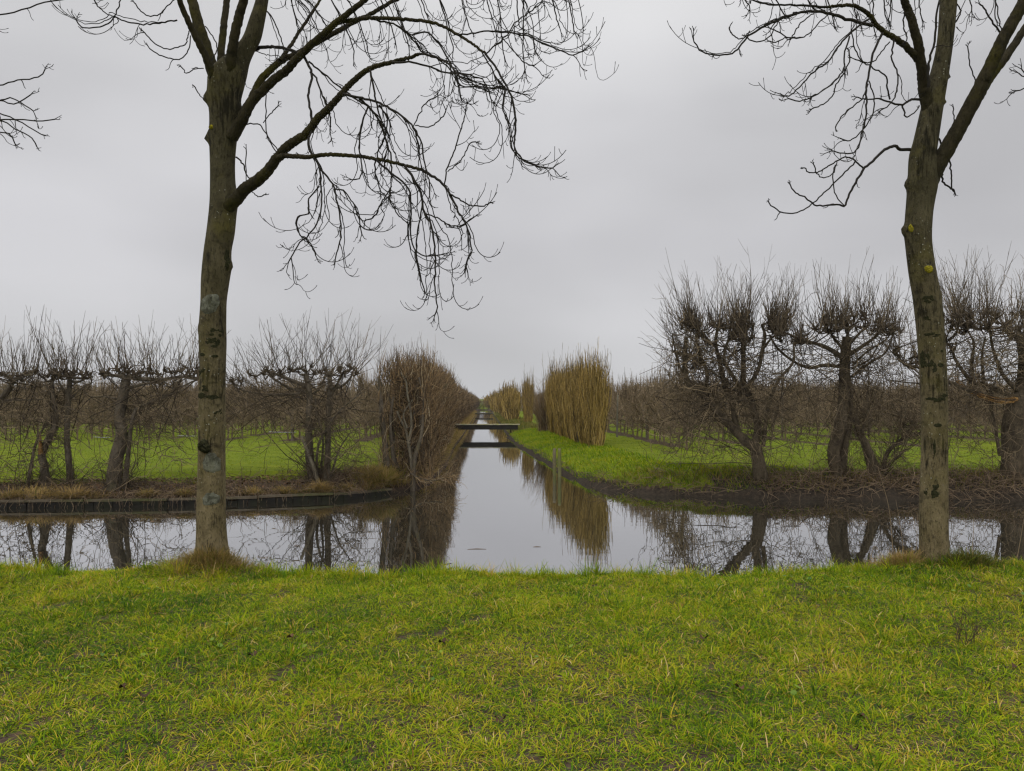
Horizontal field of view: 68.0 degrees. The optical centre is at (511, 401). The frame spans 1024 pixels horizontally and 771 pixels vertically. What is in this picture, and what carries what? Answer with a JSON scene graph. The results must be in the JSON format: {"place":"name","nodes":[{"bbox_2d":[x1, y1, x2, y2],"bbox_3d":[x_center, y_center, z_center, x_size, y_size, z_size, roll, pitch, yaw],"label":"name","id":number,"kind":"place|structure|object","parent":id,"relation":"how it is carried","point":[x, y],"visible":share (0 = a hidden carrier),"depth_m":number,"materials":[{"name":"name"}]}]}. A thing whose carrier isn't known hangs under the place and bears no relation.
{"place":"outdoors","nodes":[
{"label":"outdoors","id":0,"kind":"place"},
{"bbox_2d":[0,404,1023,770],"bbox_3d":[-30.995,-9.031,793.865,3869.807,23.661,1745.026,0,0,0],"label":"ground","id":1,"kind":"structure","parent":0,"point":[244,456],"depth_m":5.28,"materials":[{"name":"plant"}]},
{"bbox_2d":[0,484,25,498],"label":"grass tussock","id":2,"kind":"object","parent":1,"relation":"on","point":[12,494],"depth_m":15.93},
{"bbox_2d":[0,377,26,439],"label":"fruit tree","id":3,"kind":"object","parent":1,"relation":"on","point":[5,386],"visible":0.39,"depth_m":33.29,"materials":[{"name":"brown plant"}]},
{"bbox_2d":[5,378,39,438],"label":"fruit tree","id":4,"kind":"object","parent":1,"relation":"on","point":[24,411],"visible":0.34,"depth_m":34.33,"materials":[{"name":"brown plant"}]},
{"bbox_2d":[1,482,68,499],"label":"grass tussock","id":5,"kind":"object","parent":1,"relation":"on","point":[35,493],"depth_m":15.98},
{"bbox_2d":[0,304,71,486],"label":"pollard tree","id":6,"kind":"object","parent":1,"relation":"on","point":[12,379],"visible":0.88,"depth_m":16.43,"materials":[{"name":"brown plant"}]},
{"bbox_2d":[14,379,62,435],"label":"fruit tree","id":7,"kind":"object","parent":1,"relation":"on","point":[44,388],"visible":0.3,"depth_m":35.69,"materials":[{"name":"brown plant"}]},
{"bbox_2d":[0,307,98,490],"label":"pollard tree","id":8,"kind":"object","parent":1,"relation":"on","point":[44,471],"visible":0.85,"depth_m":16.54,"materials":[{"name":"brown plant"}]},
{"bbox_2d":[0,0,108,150],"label":"tree branches","id":9,"kind":"object","parent":1,"relation":"on","point":[16,129],"visible":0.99,"depth_m":8.60,"materials":[{"name":"brown wood"}]},
{"bbox_2d":[16,315,118,485],"bbox_3d":[-9.833,0.025,16.988,3.277,4.088,1.972,0,0,42],"label":"pollard tree","id":10,"kind":"object","parent":1,"relation":"on","point":[70,375],"visible":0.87,"depth_m":16.68,"materials":[{"name":"brown plant"}]},
{"bbox_2d":[46,483,107,498],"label":"grass tussock","id":11,"kind":"object","parent":1,"relation":"on","point":[69,494],"depth_m":16.03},
{"bbox_2d":[60,366,96,439],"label":"fruit tree","id":12,"kind":"object","parent":1,"relation":"on","point":[76,404],"visible":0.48,"depth_m":33.27,"materials":[{"name":"brown plant"}]},
{"bbox_2d":[74,377,115,438],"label":"fruit tree","id":13,"kind":"object","parent":1,"relation":"on","point":[93,409],"visible":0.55,"depth_m":34.22,"materials":[{"name":"brown plant"}]},
{"bbox_2d":[84,375,119,436],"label":"fruit tree","id":14,"kind":"object","parent":1,"relation":"on","point":[107,389],"visible":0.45,"depth_m":35.29,"materials":[{"name":"brown plant"}]},
{"bbox_2d":[101,371,130,436],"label":"fruit tree","id":15,"kind":"object","parent":1,"relation":"on","point":[112,429],"visible":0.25,"depth_m":36.32,"materials":[{"name":"brown plant"}]},
{"bbox_2d":[27,315,241,506],"bbox_3d":[-8.300,0.075,16.770,4.632,4.193,3.137,0,0,38],"label":"pollard tree","id":16,"kind":"object","parent":1,"relation":"on","point":[122,443],"visible":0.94,"depth_m":16.45,"materials":[{"name":"brown plant"}]},
{"bbox_2d":[133,375,166,440],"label":"fruit tree","id":17,"kind":"object","parent":1,"relation":"on","point":[149,391],"visible":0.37,"depth_m":32.91,"materials":[{"name":"brown plant"}]},
{"bbox_2d":[142,362,176,437],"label":"fruit tree","id":18,"kind":"object","parent":1,"relation":"on","point":[168,390],"visible":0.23,"depth_m":34.16,"materials":[{"name":"brown plant"}]},
{"bbox_2d":[159,376,198,437],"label":"fruit tree","id":19,"kind":"object","parent":1,"relation":"on","point":[178,408],"visible":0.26,"depth_m":35.58,"materials":[{"name":"brown plant"}]},
{"bbox_2d":[165,485,194,496],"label":"grass tussock","id":20,"kind":"object","parent":1,"relation":"on","point":[185,494],"depth_m":16.28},
{"bbox_2d":[166,375,194,436],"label":"fruit tree","id":21,"kind":"object","parent":1,"relation":"on","point":[183,394],"visible":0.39,"depth_m":36.49,"materials":[{"name":"brown plant"}]},
{"bbox_2d":[169,378,198,435],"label":"fruit tree","id":22,"kind":"object","parent":1,"relation":"on","point":[190,411],"visible":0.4,"depth_m":37.45,"materials":[{"name":"brown plant"}]},
{"bbox_2d":[181,378,198,434],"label":"fruit tree","id":23,"kind":"object","parent":1,"relation":"on","point":[193,426],"visible":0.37,"depth_m":38.49,"materials":[{"name":"brown plant"}]},
{"bbox_2d":[0,488,391,507],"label":"bank revetment","id":24,"kind":"object","parent":1,"relation":"on","point":[251,499],"visible":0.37,"depth_m":16.05,"materials":[{"name":"brown wood"}]},
{"bbox_2d":[0,467,400,495],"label":"leaf litter","id":25,"kind":"object","parent":1,"relation":"on","point":[96,481],"visible":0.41,"depth_m":17.25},
{"bbox_2d":[119,543,282,581],"bbox_3d":[-3.280,1.868,8.430,2.200,0.684,1.584,0,0,0],"label":"grass tussock","id":26,"kind":"object","parent":1,"relation":"on","point":[227,560],"depth_m":8.27,"materials":[{"name":"plant"}]},
{"bbox_2d":[226,380,246,438],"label":"fruit tree","id":27,"kind":"object","parent":1,"relation":"on","point":[232,405],"visible":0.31,"depth_m":33.98,"materials":[{"name":"brown plant"}]},
{"bbox_2d":[226,382,246,437],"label":"fruit tree","id":28,"kind":"object","parent":1,"relation":"on","point":[236,413],"visible":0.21,"depth_m":34.98,"materials":[{"name":"brown plant"}]},
{"bbox_2d":[231,376,261,436],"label":"fruit tree","id":29,"kind":"object","parent":1,"relation":"on","point":[243,419],"visible":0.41,"depth_m":36.28,"materials":[{"name":"brown plant"}]},
{"bbox_2d":[235,382,262,435],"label":"fruit tree","id":30,"kind":"object","parent":1,"relation":"on","point":[250,418],"visible":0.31,"depth_m":37.48,"materials":[{"name":"brown plant"}]},
{"bbox_2d":[238,377,268,434],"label":"fruit tree","id":31,"kind":"object","parent":1,"relation":"on","point":[256,414],"visible":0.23,"depth_m":38.57,"materials":[{"name":"brown plant"}]},
{"bbox_2d":[253,368,280,432],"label":"fruit tree","id":32,"kind":"object","parent":1,"relation":"on","point":[264,417],"visible":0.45,"depth_m":39.87,"materials":[{"name":"brown plant"}]},
{"bbox_2d":[268,375,304,440],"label":"fruit tree","id":33,"kind":"object","parent":1,"relation":"on","point":[287,425],"visible":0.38,"depth_m":32.54,"materials":[{"name":"brown plant"}]},
{"bbox_2d":[272,363,305,439],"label":"fruit tree","id":34,"kind":"object","parent":1,"relation":"on","point":[290,403],"visible":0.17,"depth_m":33.58,"materials":[{"name":"brown plant"}]},
{"bbox_2d":[186,307,416,487],"bbox_3d":[-4.992,0.510,17.914,5.508,5.674,3.929,0,0,0],"label":"pollard tree","id":35,"kind":"object","parent":1,"relation":"on","point":[310,455],"visible":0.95,"depth_m":17.57,"materials":[{"name":"brown plant"}]},
{"bbox_2d":[302,478,336,492],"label":"grass tussock","id":36,"kind":"object","parent":1,"relation":"on","point":[324,485],"depth_m":17.09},
{"bbox_2d":[50,0,618,555],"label":"bare tree","id":37,"kind":"object","parent":1,"relation":"on","point":[230,114],"visible":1,"depth_m":8.44,"materials":[{"name":"brown wood"}]},
{"bbox_2d":[344,359,377,440],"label":"fruit tree","id":38,"kind":"object","parent":1,"relation":"on","point":[360,379],"visible":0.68,"depth_m":32.38,"materials":[{"name":"brown plant"}]},
{"bbox_2d":[345,368,377,439],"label":"fruit tree","id":39,"kind":"object","parent":1,"relation":"on","point":[363,420],"visible":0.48,"depth_m":33.56,"materials":[{"name":"brown plant"}]},
{"bbox_2d":[344,365,378,432],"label":"fruit tree","id":40,"kind":"object","parent":1,"relation":"on","point":[368,403],"visible":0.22,"depth_m":34.74,"materials":[{"name":"brown plant"}]},
{"bbox_2d":[354,366,383,436],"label":"fruit tree","id":41,"kind":"object","parent":1,"relation":"on","point":[371,408],"visible":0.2,"depth_m":35.96,"materials":[{"name":"brown plant"}]},
{"bbox_2d":[341,459,409,487],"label":"grass tussock","id":42,"kind":"object","parent":1,"relation":"on","point":[384,475],"depth_m":18.16,"materials":[{"name":"plant"}]},
{"bbox_2d":[367,332,449,491],"bbox_3d":[-2.691,0.228,19.602,2.348,4.086,3.057,0,0,-2],"label":"hedge shrub","id":43,"kind":"object","parent":1,"relation":"on","point":[427,396],"visible":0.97,"depth_m":18.89,"materials":[{"name":"brown plant"}]},
{"bbox_2d":[377,342,452,473],"bbox_3d":[-2.750,0.202,21.612,2.342,3.815,3.048,0,0,-2],"label":"hedge shrub","id":44,"kind":"object","parent":1,"relation":"on","point":[438,417],"visible":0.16,"depth_m":21.43,"materials":[{"name":"brown plant"}]},
{"bbox_2d":[389,352,451,457],"bbox_3d":[-2.963,0.206,23.804,2.157,3.739,3.212,0,0,-2],"label":"hedge shrub","id":45,"kind":"object","parent":1,"relation":"on","point":[441,410],"visible":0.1,"depth_m":23.69,"materials":[{"name":"brown plant"}]},
{"bbox_2d":[393,350,459,453],"bbox_3d":[-3.000,0.153,25.898,2.516,3.820,3.057,0,0,-2],"label":"hedge shrub","id":46,"kind":"object","parent":1,"relation":"on","point":[442,427],"visible":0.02,"depth_m":25.84,"materials":[{"name":"brown plant"}]},
{"bbox_2d":[403,459,466,492],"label":"fallen branch","id":47,"kind":"object","parent":1,"relation":"on","point":[431,479],"visible":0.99,"depth_m":18.68,"materials":[{"name":"wood"}]},
{"bbox_2d":[424,358,459,446],"bbox_3d":[-3.062,0.167,27.912,2.487,3.748,3.048,0,0,-2],"label":"hedge shrub","id":48,"kind":"object","parent":1,"relation":"on","point":[446,406],"visible":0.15,"depth_m":27.84,"materials":[{"name":"brown plant"}]},
{"bbox_2d":[430,364,460,435],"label":"hedge shrub","id":49,"kind":"object","parent":1,"relation":"on","point":[453,395],"visible":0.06,"depth_m":36.33,"materials":[{"name":"brown plant"}]},
{"bbox_2d":[438,363,459,444],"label":"hedge shrub","id":50,"kind":"object","parent":1,"relation":"on","point":[451,408],"visible":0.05,"depth_m":30.25,"materials":[{"name":"brown plant"}]},
{"bbox_2d":[443,369,458,442],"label":"hedge shrub","id":51,"kind":"object","parent":1,"relation":"on","point":[452,384],"visible":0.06,"depth_m":32.19,"materials":[{"name":"brown plant"}]},
{"bbox_2d":[454,424,519,432],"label":"plank bridge","id":52,"kind":"structure","parent":1,"relation":"on","point":[510,427],"depth_m":48.39,"materials":[{"name":"brown wood"}]},
{"bbox_2d":[0,423,1000,484],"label":"lawn grass","id":53,"kind":"structure","parent":1,"relation":"on","point":[528,439],"depth_m":24.39,"materials":[{"name":"plant"}]},
{"bbox_2d":[3,378,1008,427],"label":"orchard rows","id":54,"kind":"object","parent":1,"relation":"on","point":[520,407],"visible":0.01,"depth_m":53.24,"materials":[{"name":"brown plant"}]},
{"bbox_2d":[0,427,1023,507],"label":"brushwood","id":55,"kind":"object","parent":1,"relation":"on","point":[914,478],"visible":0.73,"depth_m":17.26,"materials":[{"name":"plant"}]},
{"bbox_2d":[0,410,1023,498],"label":"bank grass","id":56,"kind":"structure","parent":1,"relation":"on","point":[520,421],"depth_m":18.25,"materials":[{"name":"plant"}]},
{"bbox_2d":[503,382,521,419],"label":"golden shrub","id":57,"kind":"object","parent":1,"relation":"on","point":[512,403],"visible":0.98,"depth_m":71.73,"materials":[{"name":"beige plant"}]},
{"bbox_2d":[2,566,1023,699],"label":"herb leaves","id":58,"kind":"object","parent":1,"relation":"on","point":[794,692],"visible":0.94,"depth_m":5.32,"materials":[{"name":"green plant"}]},
{"bbox_2d":[519,369,534,421],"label":"golden shrub","id":59,"kind":"object","parent":1,"relation":"on","point":[528,416],"visible":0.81,"depth_m":60.73,"materials":[{"name":"brown plant"}]},
{"bbox_2d":[518,371,548,430],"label":"grey shrub","id":60,"kind":"object","parent":1,"relation":"on","point":[540,414],"visible":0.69,"depth_m":43.25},
{"bbox_2d":[542,363,561,430],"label":"golden shrub","id":61,"kind":"object","parent":1,"relation":"on","point":[545,398],"visible":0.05,"depth_m":43.04,"materials":[{"name":"brown plant"}]},
{"bbox_2d":[541,349,564,432],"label":"golden shrub","id":62,"kind":"object","parent":1,"relation":"on","point":[550,410],"visible":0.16,"depth_m":40.88,"materials":[{"name":"brown plant"}]},
{"bbox_2d":[548,358,566,434],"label":"golden shrub","id":63,"kind":"object","parent":1,"relation":"on","point":[553,388],"visible":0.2,"depth_m":38.86,"materials":[{"name":"brown plant"}]},
{"bbox_2d":[550,354,572,436],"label":"golden shrub","id":64,"kind":"object","parent":1,"relation":"on","point":[560,417],"visible":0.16,"depth_m":36.83,"materials":[{"name":"brown plant"}]},
{"bbox_2d":[559,343,580,437],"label":"golden shrub","id":65,"kind":"object","parent":1,"relation":"on","point":[564,409],"visible":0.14,"depth_m":35.10,"materials":[{"name":"brown plant"}]},
{"bbox_2d":[562,357,582,439],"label":"golden shrub","id":66,"kind":"object","parent":1,"relation":"on","point":[569,427],"visible":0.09,"depth_m":33.52,"materials":[{"name":"brown plant"}]},
{"bbox_2d":[566,350,590,442],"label":"golden shrub","id":67,"kind":"object","parent":1,"relation":"on","point":[573,414],"visible":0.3,"depth_m":31.88,"materials":[{"name":"brown plant"}]},
{"bbox_2d":[571,342,600,443],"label":"golden shrub","id":68,"kind":"object","parent":1,"relation":"on","point":[581,433],"visible":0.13,"depth_m":30.50,"materials":[{"name":"brown plant"}]},
{"bbox_2d":[578,342,612,446],"bbox_3d":[3.211,-0.325,29.196,1.322,4.361,1.391,0,0,17],"label":"golden shrub","id":69,"kind":"object","parent":1,"relation":"on","point":[595,395],"visible":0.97,"depth_m":28.93,"materials":[{"name":"yellow plant"}]},
{"bbox_2d":[607,378,628,427],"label":"fruit tree","id":70,"kind":"object","parent":1,"relation":"on","point":[611,411],"visible":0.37,"depth_m":41.39,"materials":[{"name":"brown plant"}]},
{"bbox_2d":[607,383,636,432],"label":"fruit tree","id":71,"kind":"object","parent":1,"relation":"on","point":[618,408],"visible":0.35,"depth_m":40.29,"materials":[{"name":"brown plant"}]},
{"bbox_2d":[610,375,635,434],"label":"fruit tree","id":72,"kind":"object","parent":1,"relation":"on","point":[624,391],"visible":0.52,"depth_m":38.11,"materials":[{"name":"brown plant"}]},
{"bbox_2d":[611,373,636,433],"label":"fruit tree","id":73,"kind":"object","parent":1,"relation":"on","point":[624,382],"visible":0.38,"depth_m":39.36,"materials":[{"name":"brown plant"}]},
{"bbox_2d":[608,367,649,435],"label":"fruit tree","id":74,"kind":"object","parent":1,"relation":"on","point":[629,417],"visible":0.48,"depth_m":36.79,"materials":[{"name":"brown plant"}]},
{"bbox_2d":[617,375,645,436],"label":"fruit tree","id":75,"kind":"object","parent":1,"relation":"on","point":[637,428],"visible":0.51,"depth_m":35.45,"materials":[{"name":"brown plant"}]},
{"bbox_2d":[625,374,653,437],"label":"fruit tree","id":76,"kind":"object","parent":1,"relation":"on","point":[636,406],"visible":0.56,"depth_m":34.58,"materials":[{"name":"brown plant"}]},
{"bbox_2d":[632,367,662,438],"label":"fruit tree","id":77,"kind":"object","parent":1,"relation":"on","point":[643,406],"visible":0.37,"depth_m":33.22,"materials":[{"name":"brown plant"}]},
{"bbox_2d":[634,364,669,440],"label":"fruit tree","id":78,"kind":"object","parent":1,"relation":"on","point":[652,397],"visible":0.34,"depth_m":32.24,"materials":[{"name":"brown plant"}]},
{"bbox_2d":[637,365,675,442],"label":"fruit tree","id":79,"kind":"object","parent":1,"relation":"on","point":[650,403],"visible":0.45,"depth_m":30.85,"materials":[{"name":"brown plant"}]},
{"bbox_2d":[644,365,679,443],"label":"fruit tree","id":80,"kind":"object","parent":1,"relation":"on","point":[661,408],"visible":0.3,"depth_m":29.95,"materials":[{"name":"brown plant"}]},
{"bbox_2d":[647,370,685,445],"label":"fruit tree","id":81,"kind":"object","parent":1,"relation":"on","point":[668,410],"visible":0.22,"depth_m":28.94,"materials":[{"name":"brown plant"}]},
{"bbox_2d":[650,361,710,449],"bbox_3d":[5.967,0.042,26.420,1.941,3.465,1.785,0,0,-24],"label":"fruit tree","id":82,"kind":"object","parent":1,"relation":"on","point":[681,409],"visible":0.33,"depth_m":26.34,"materials":[{"name":"brown plant"}]},
{"bbox_2d":[660,366,707,447],"bbox_3d":[6.214,0.098,27.752,1.682,3.397,1.829,0,0,-9],"label":"fruit tree","id":83,"kind":"object","parent":1,"relation":"on","point":[679,416],"visible":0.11,"depth_m":27.70,"materials":[{"name":"brown plant"}]},
{"bbox_2d":[706,368,741,440],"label":"fruit tree","id":84,"kind":"object","parent":1,"relation":"on","point":[722,425],"visible":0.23,"depth_m":32.61,"materials":[{"name":"brown plant"}]},
{"bbox_2d":[630,239,870,491],"bbox_3d":[5.672,-0.736,17.439,5.963,5.980,4.581,0,0,0],"label":"pollard tree","id":85,"kind":"object","parent":1,"relation":"on","point":[737,326],"visible":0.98,"depth_m":17.50,"materials":[{"name":"brown plant"}]},
{"bbox_2d":[509,428,1002,491],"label":"bank grass","id":86,"kind":"structure","parent":1,"relation":"on","point":[556,437],"depth_m":21.87,"materials":[{"name":"plant"}]},
{"bbox_2d":[751,368,781,437],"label":"fruit tree","id":87,"kind":"object","parent":1,"relation":"on","point":[773,407],"visible":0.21,"depth_m":35.10,"materials":[{"name":"brown plant"}]},
{"bbox_2d":[770,369,807,439],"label":"fruit tree","id":88,"kind":"object","parent":1,"relation":"on","point":[785,409],"visible":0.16,"depth_m":33.77,"materials":[{"name":"brown plant"}]},
{"bbox_2d":[779,375,815,440],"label":"fruit tree","id":89,"kind":"object","parent":1,"relation":"on","point":[792,415],"visible":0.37,"depth_m":32.67,"materials":[{"name":"brown plant"}]},
{"bbox_2d":[800,379,828,434],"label":"fruit tree","id":90,"kind":"object","parent":1,"relation":"on","point":[816,406],"visible":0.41,"depth_m":37.57,"materials":[{"name":"brown plant"}]},
{"bbox_2d":[729,246,919,481],"bbox_3d":[7.486,-0.716,18.201,5.308,5.927,4.436,0,0,0],"label":"pollard tree","id":91,"kind":"object","parent":1,"relation":"on","point":[840,322],"visible":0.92,"depth_m":17.76,"materials":[{"name":"brown plant"}]},
{"bbox_2d":[812,372,837,430],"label":"fruit tree","id":92,"kind":"object","parent":1,"relation":"on","point":[828,396],"visible":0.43,"depth_m":36.13,"materials":[{"name":"brown plant"}]},
{"bbox_2d":[667,0,1023,562],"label":"bare tree","id":93,"kind":"object","parent":1,"relation":"on","point":[928,160],"visible":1,"depth_m":8.27,"materials":[{"name":"brown wood"}]},
{"bbox_2d":[809,320,918,485],"bbox_3d":[8.148,0.109,17.708,2.523,3.923,2.270,0,0,-28],"label":"pollard tree","id":94,"kind":"object","parent":1,"relation":"on","point":[858,431],"visible":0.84,"depth_m":17.71,"materials":[{"name":"brown plant"}]},
{"bbox_2d":[839,545,950,569],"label":"grass tussock","id":95,"kind":"object","parent":1,"relation":"on","point":[898,557],"depth_m":8.35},
{"bbox_2d":[885,370,913,434],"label":"fruit tree","id":96,"kind":"object","parent":1,"relation":"on","point":[901,396],"visible":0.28,"depth_m":35.40,"materials":[{"name":"brown plant"}]},
{"bbox_2d":[835,361,981,475],"bbox_3d":[9.592,0.415,17.954,3.231,2.841,3.201,0,0,-44],"label":"shrub","id":97,"kind":"object","parent":1,"relation":"on","point":[907,437],"visible":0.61,"depth_m":18.04,"materials":[{"name":"brown plant"}]},
{"bbox_2d":[858,242,1023,480],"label":"pollard tree","id":98,"kind":"object","parent":1,"relation":"on","point":[1010,449],"visible":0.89,"depth_m":17.62,"materials":[{"name":"brown plant"}]},
{"bbox_2d":[948,371,973,434],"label":"fruit tree","id":99,"kind":"object","parent":1,"relation":"on","point":[957,403],"visible":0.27,"depth_m":36.54,"materials":[{"name":"brown plant"}]},
{"bbox_2d":[902,544,1023,572],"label":"grass tussock","id":100,"kind":"object","parent":1,"relation":"on","point":[971,556],"depth_m":8.12,"materials":[{"name":"plant"}]},
{"bbox_2d":[954,369,981,437],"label":"fruit tree","id":101,"kind":"object","parent":1,"relation":"on","point":[968,411],"visible":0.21,"depth_m":35.36,"materials":[{"name":"brown plant"}]},
{"bbox_2d":[942,593,999,644],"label":"weed","id":102,"kind":"object","parent":1,"relation":"on","point":[961,629],"visible":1,"depth_m":5.60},
{"bbox_2d":[970,379,1002,438],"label":"fruit tree","id":103,"kind":"object","parent":1,"relation":"on","point":[984,426],"visible":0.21,"depth_m":34.41,"materials":[{"name":"brown plant"}]},
{"bbox_2d":[994,58,1023,105],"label":"tree branch","id":104,"kind":"object","parent":1,"relation":"on","point":[1014,91],"visible":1,"depth_m":7.90,"materials":[{"name":"brown wood"}]},
{"bbox_2d":[0,410,1023,576],"bbox_3d":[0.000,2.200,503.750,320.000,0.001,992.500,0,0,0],"label":"water","id":105,"kind":"structure","parent":0,"point":[501,508],"depth_m":13.17,"materials":[{"name":"black liquid"}]},
{"bbox_2d":[0,0,1023,398],"label":"sky","id":106,"kind":"structure","parent":0,"point":[676,150],"materials":[{"name":"grey"}]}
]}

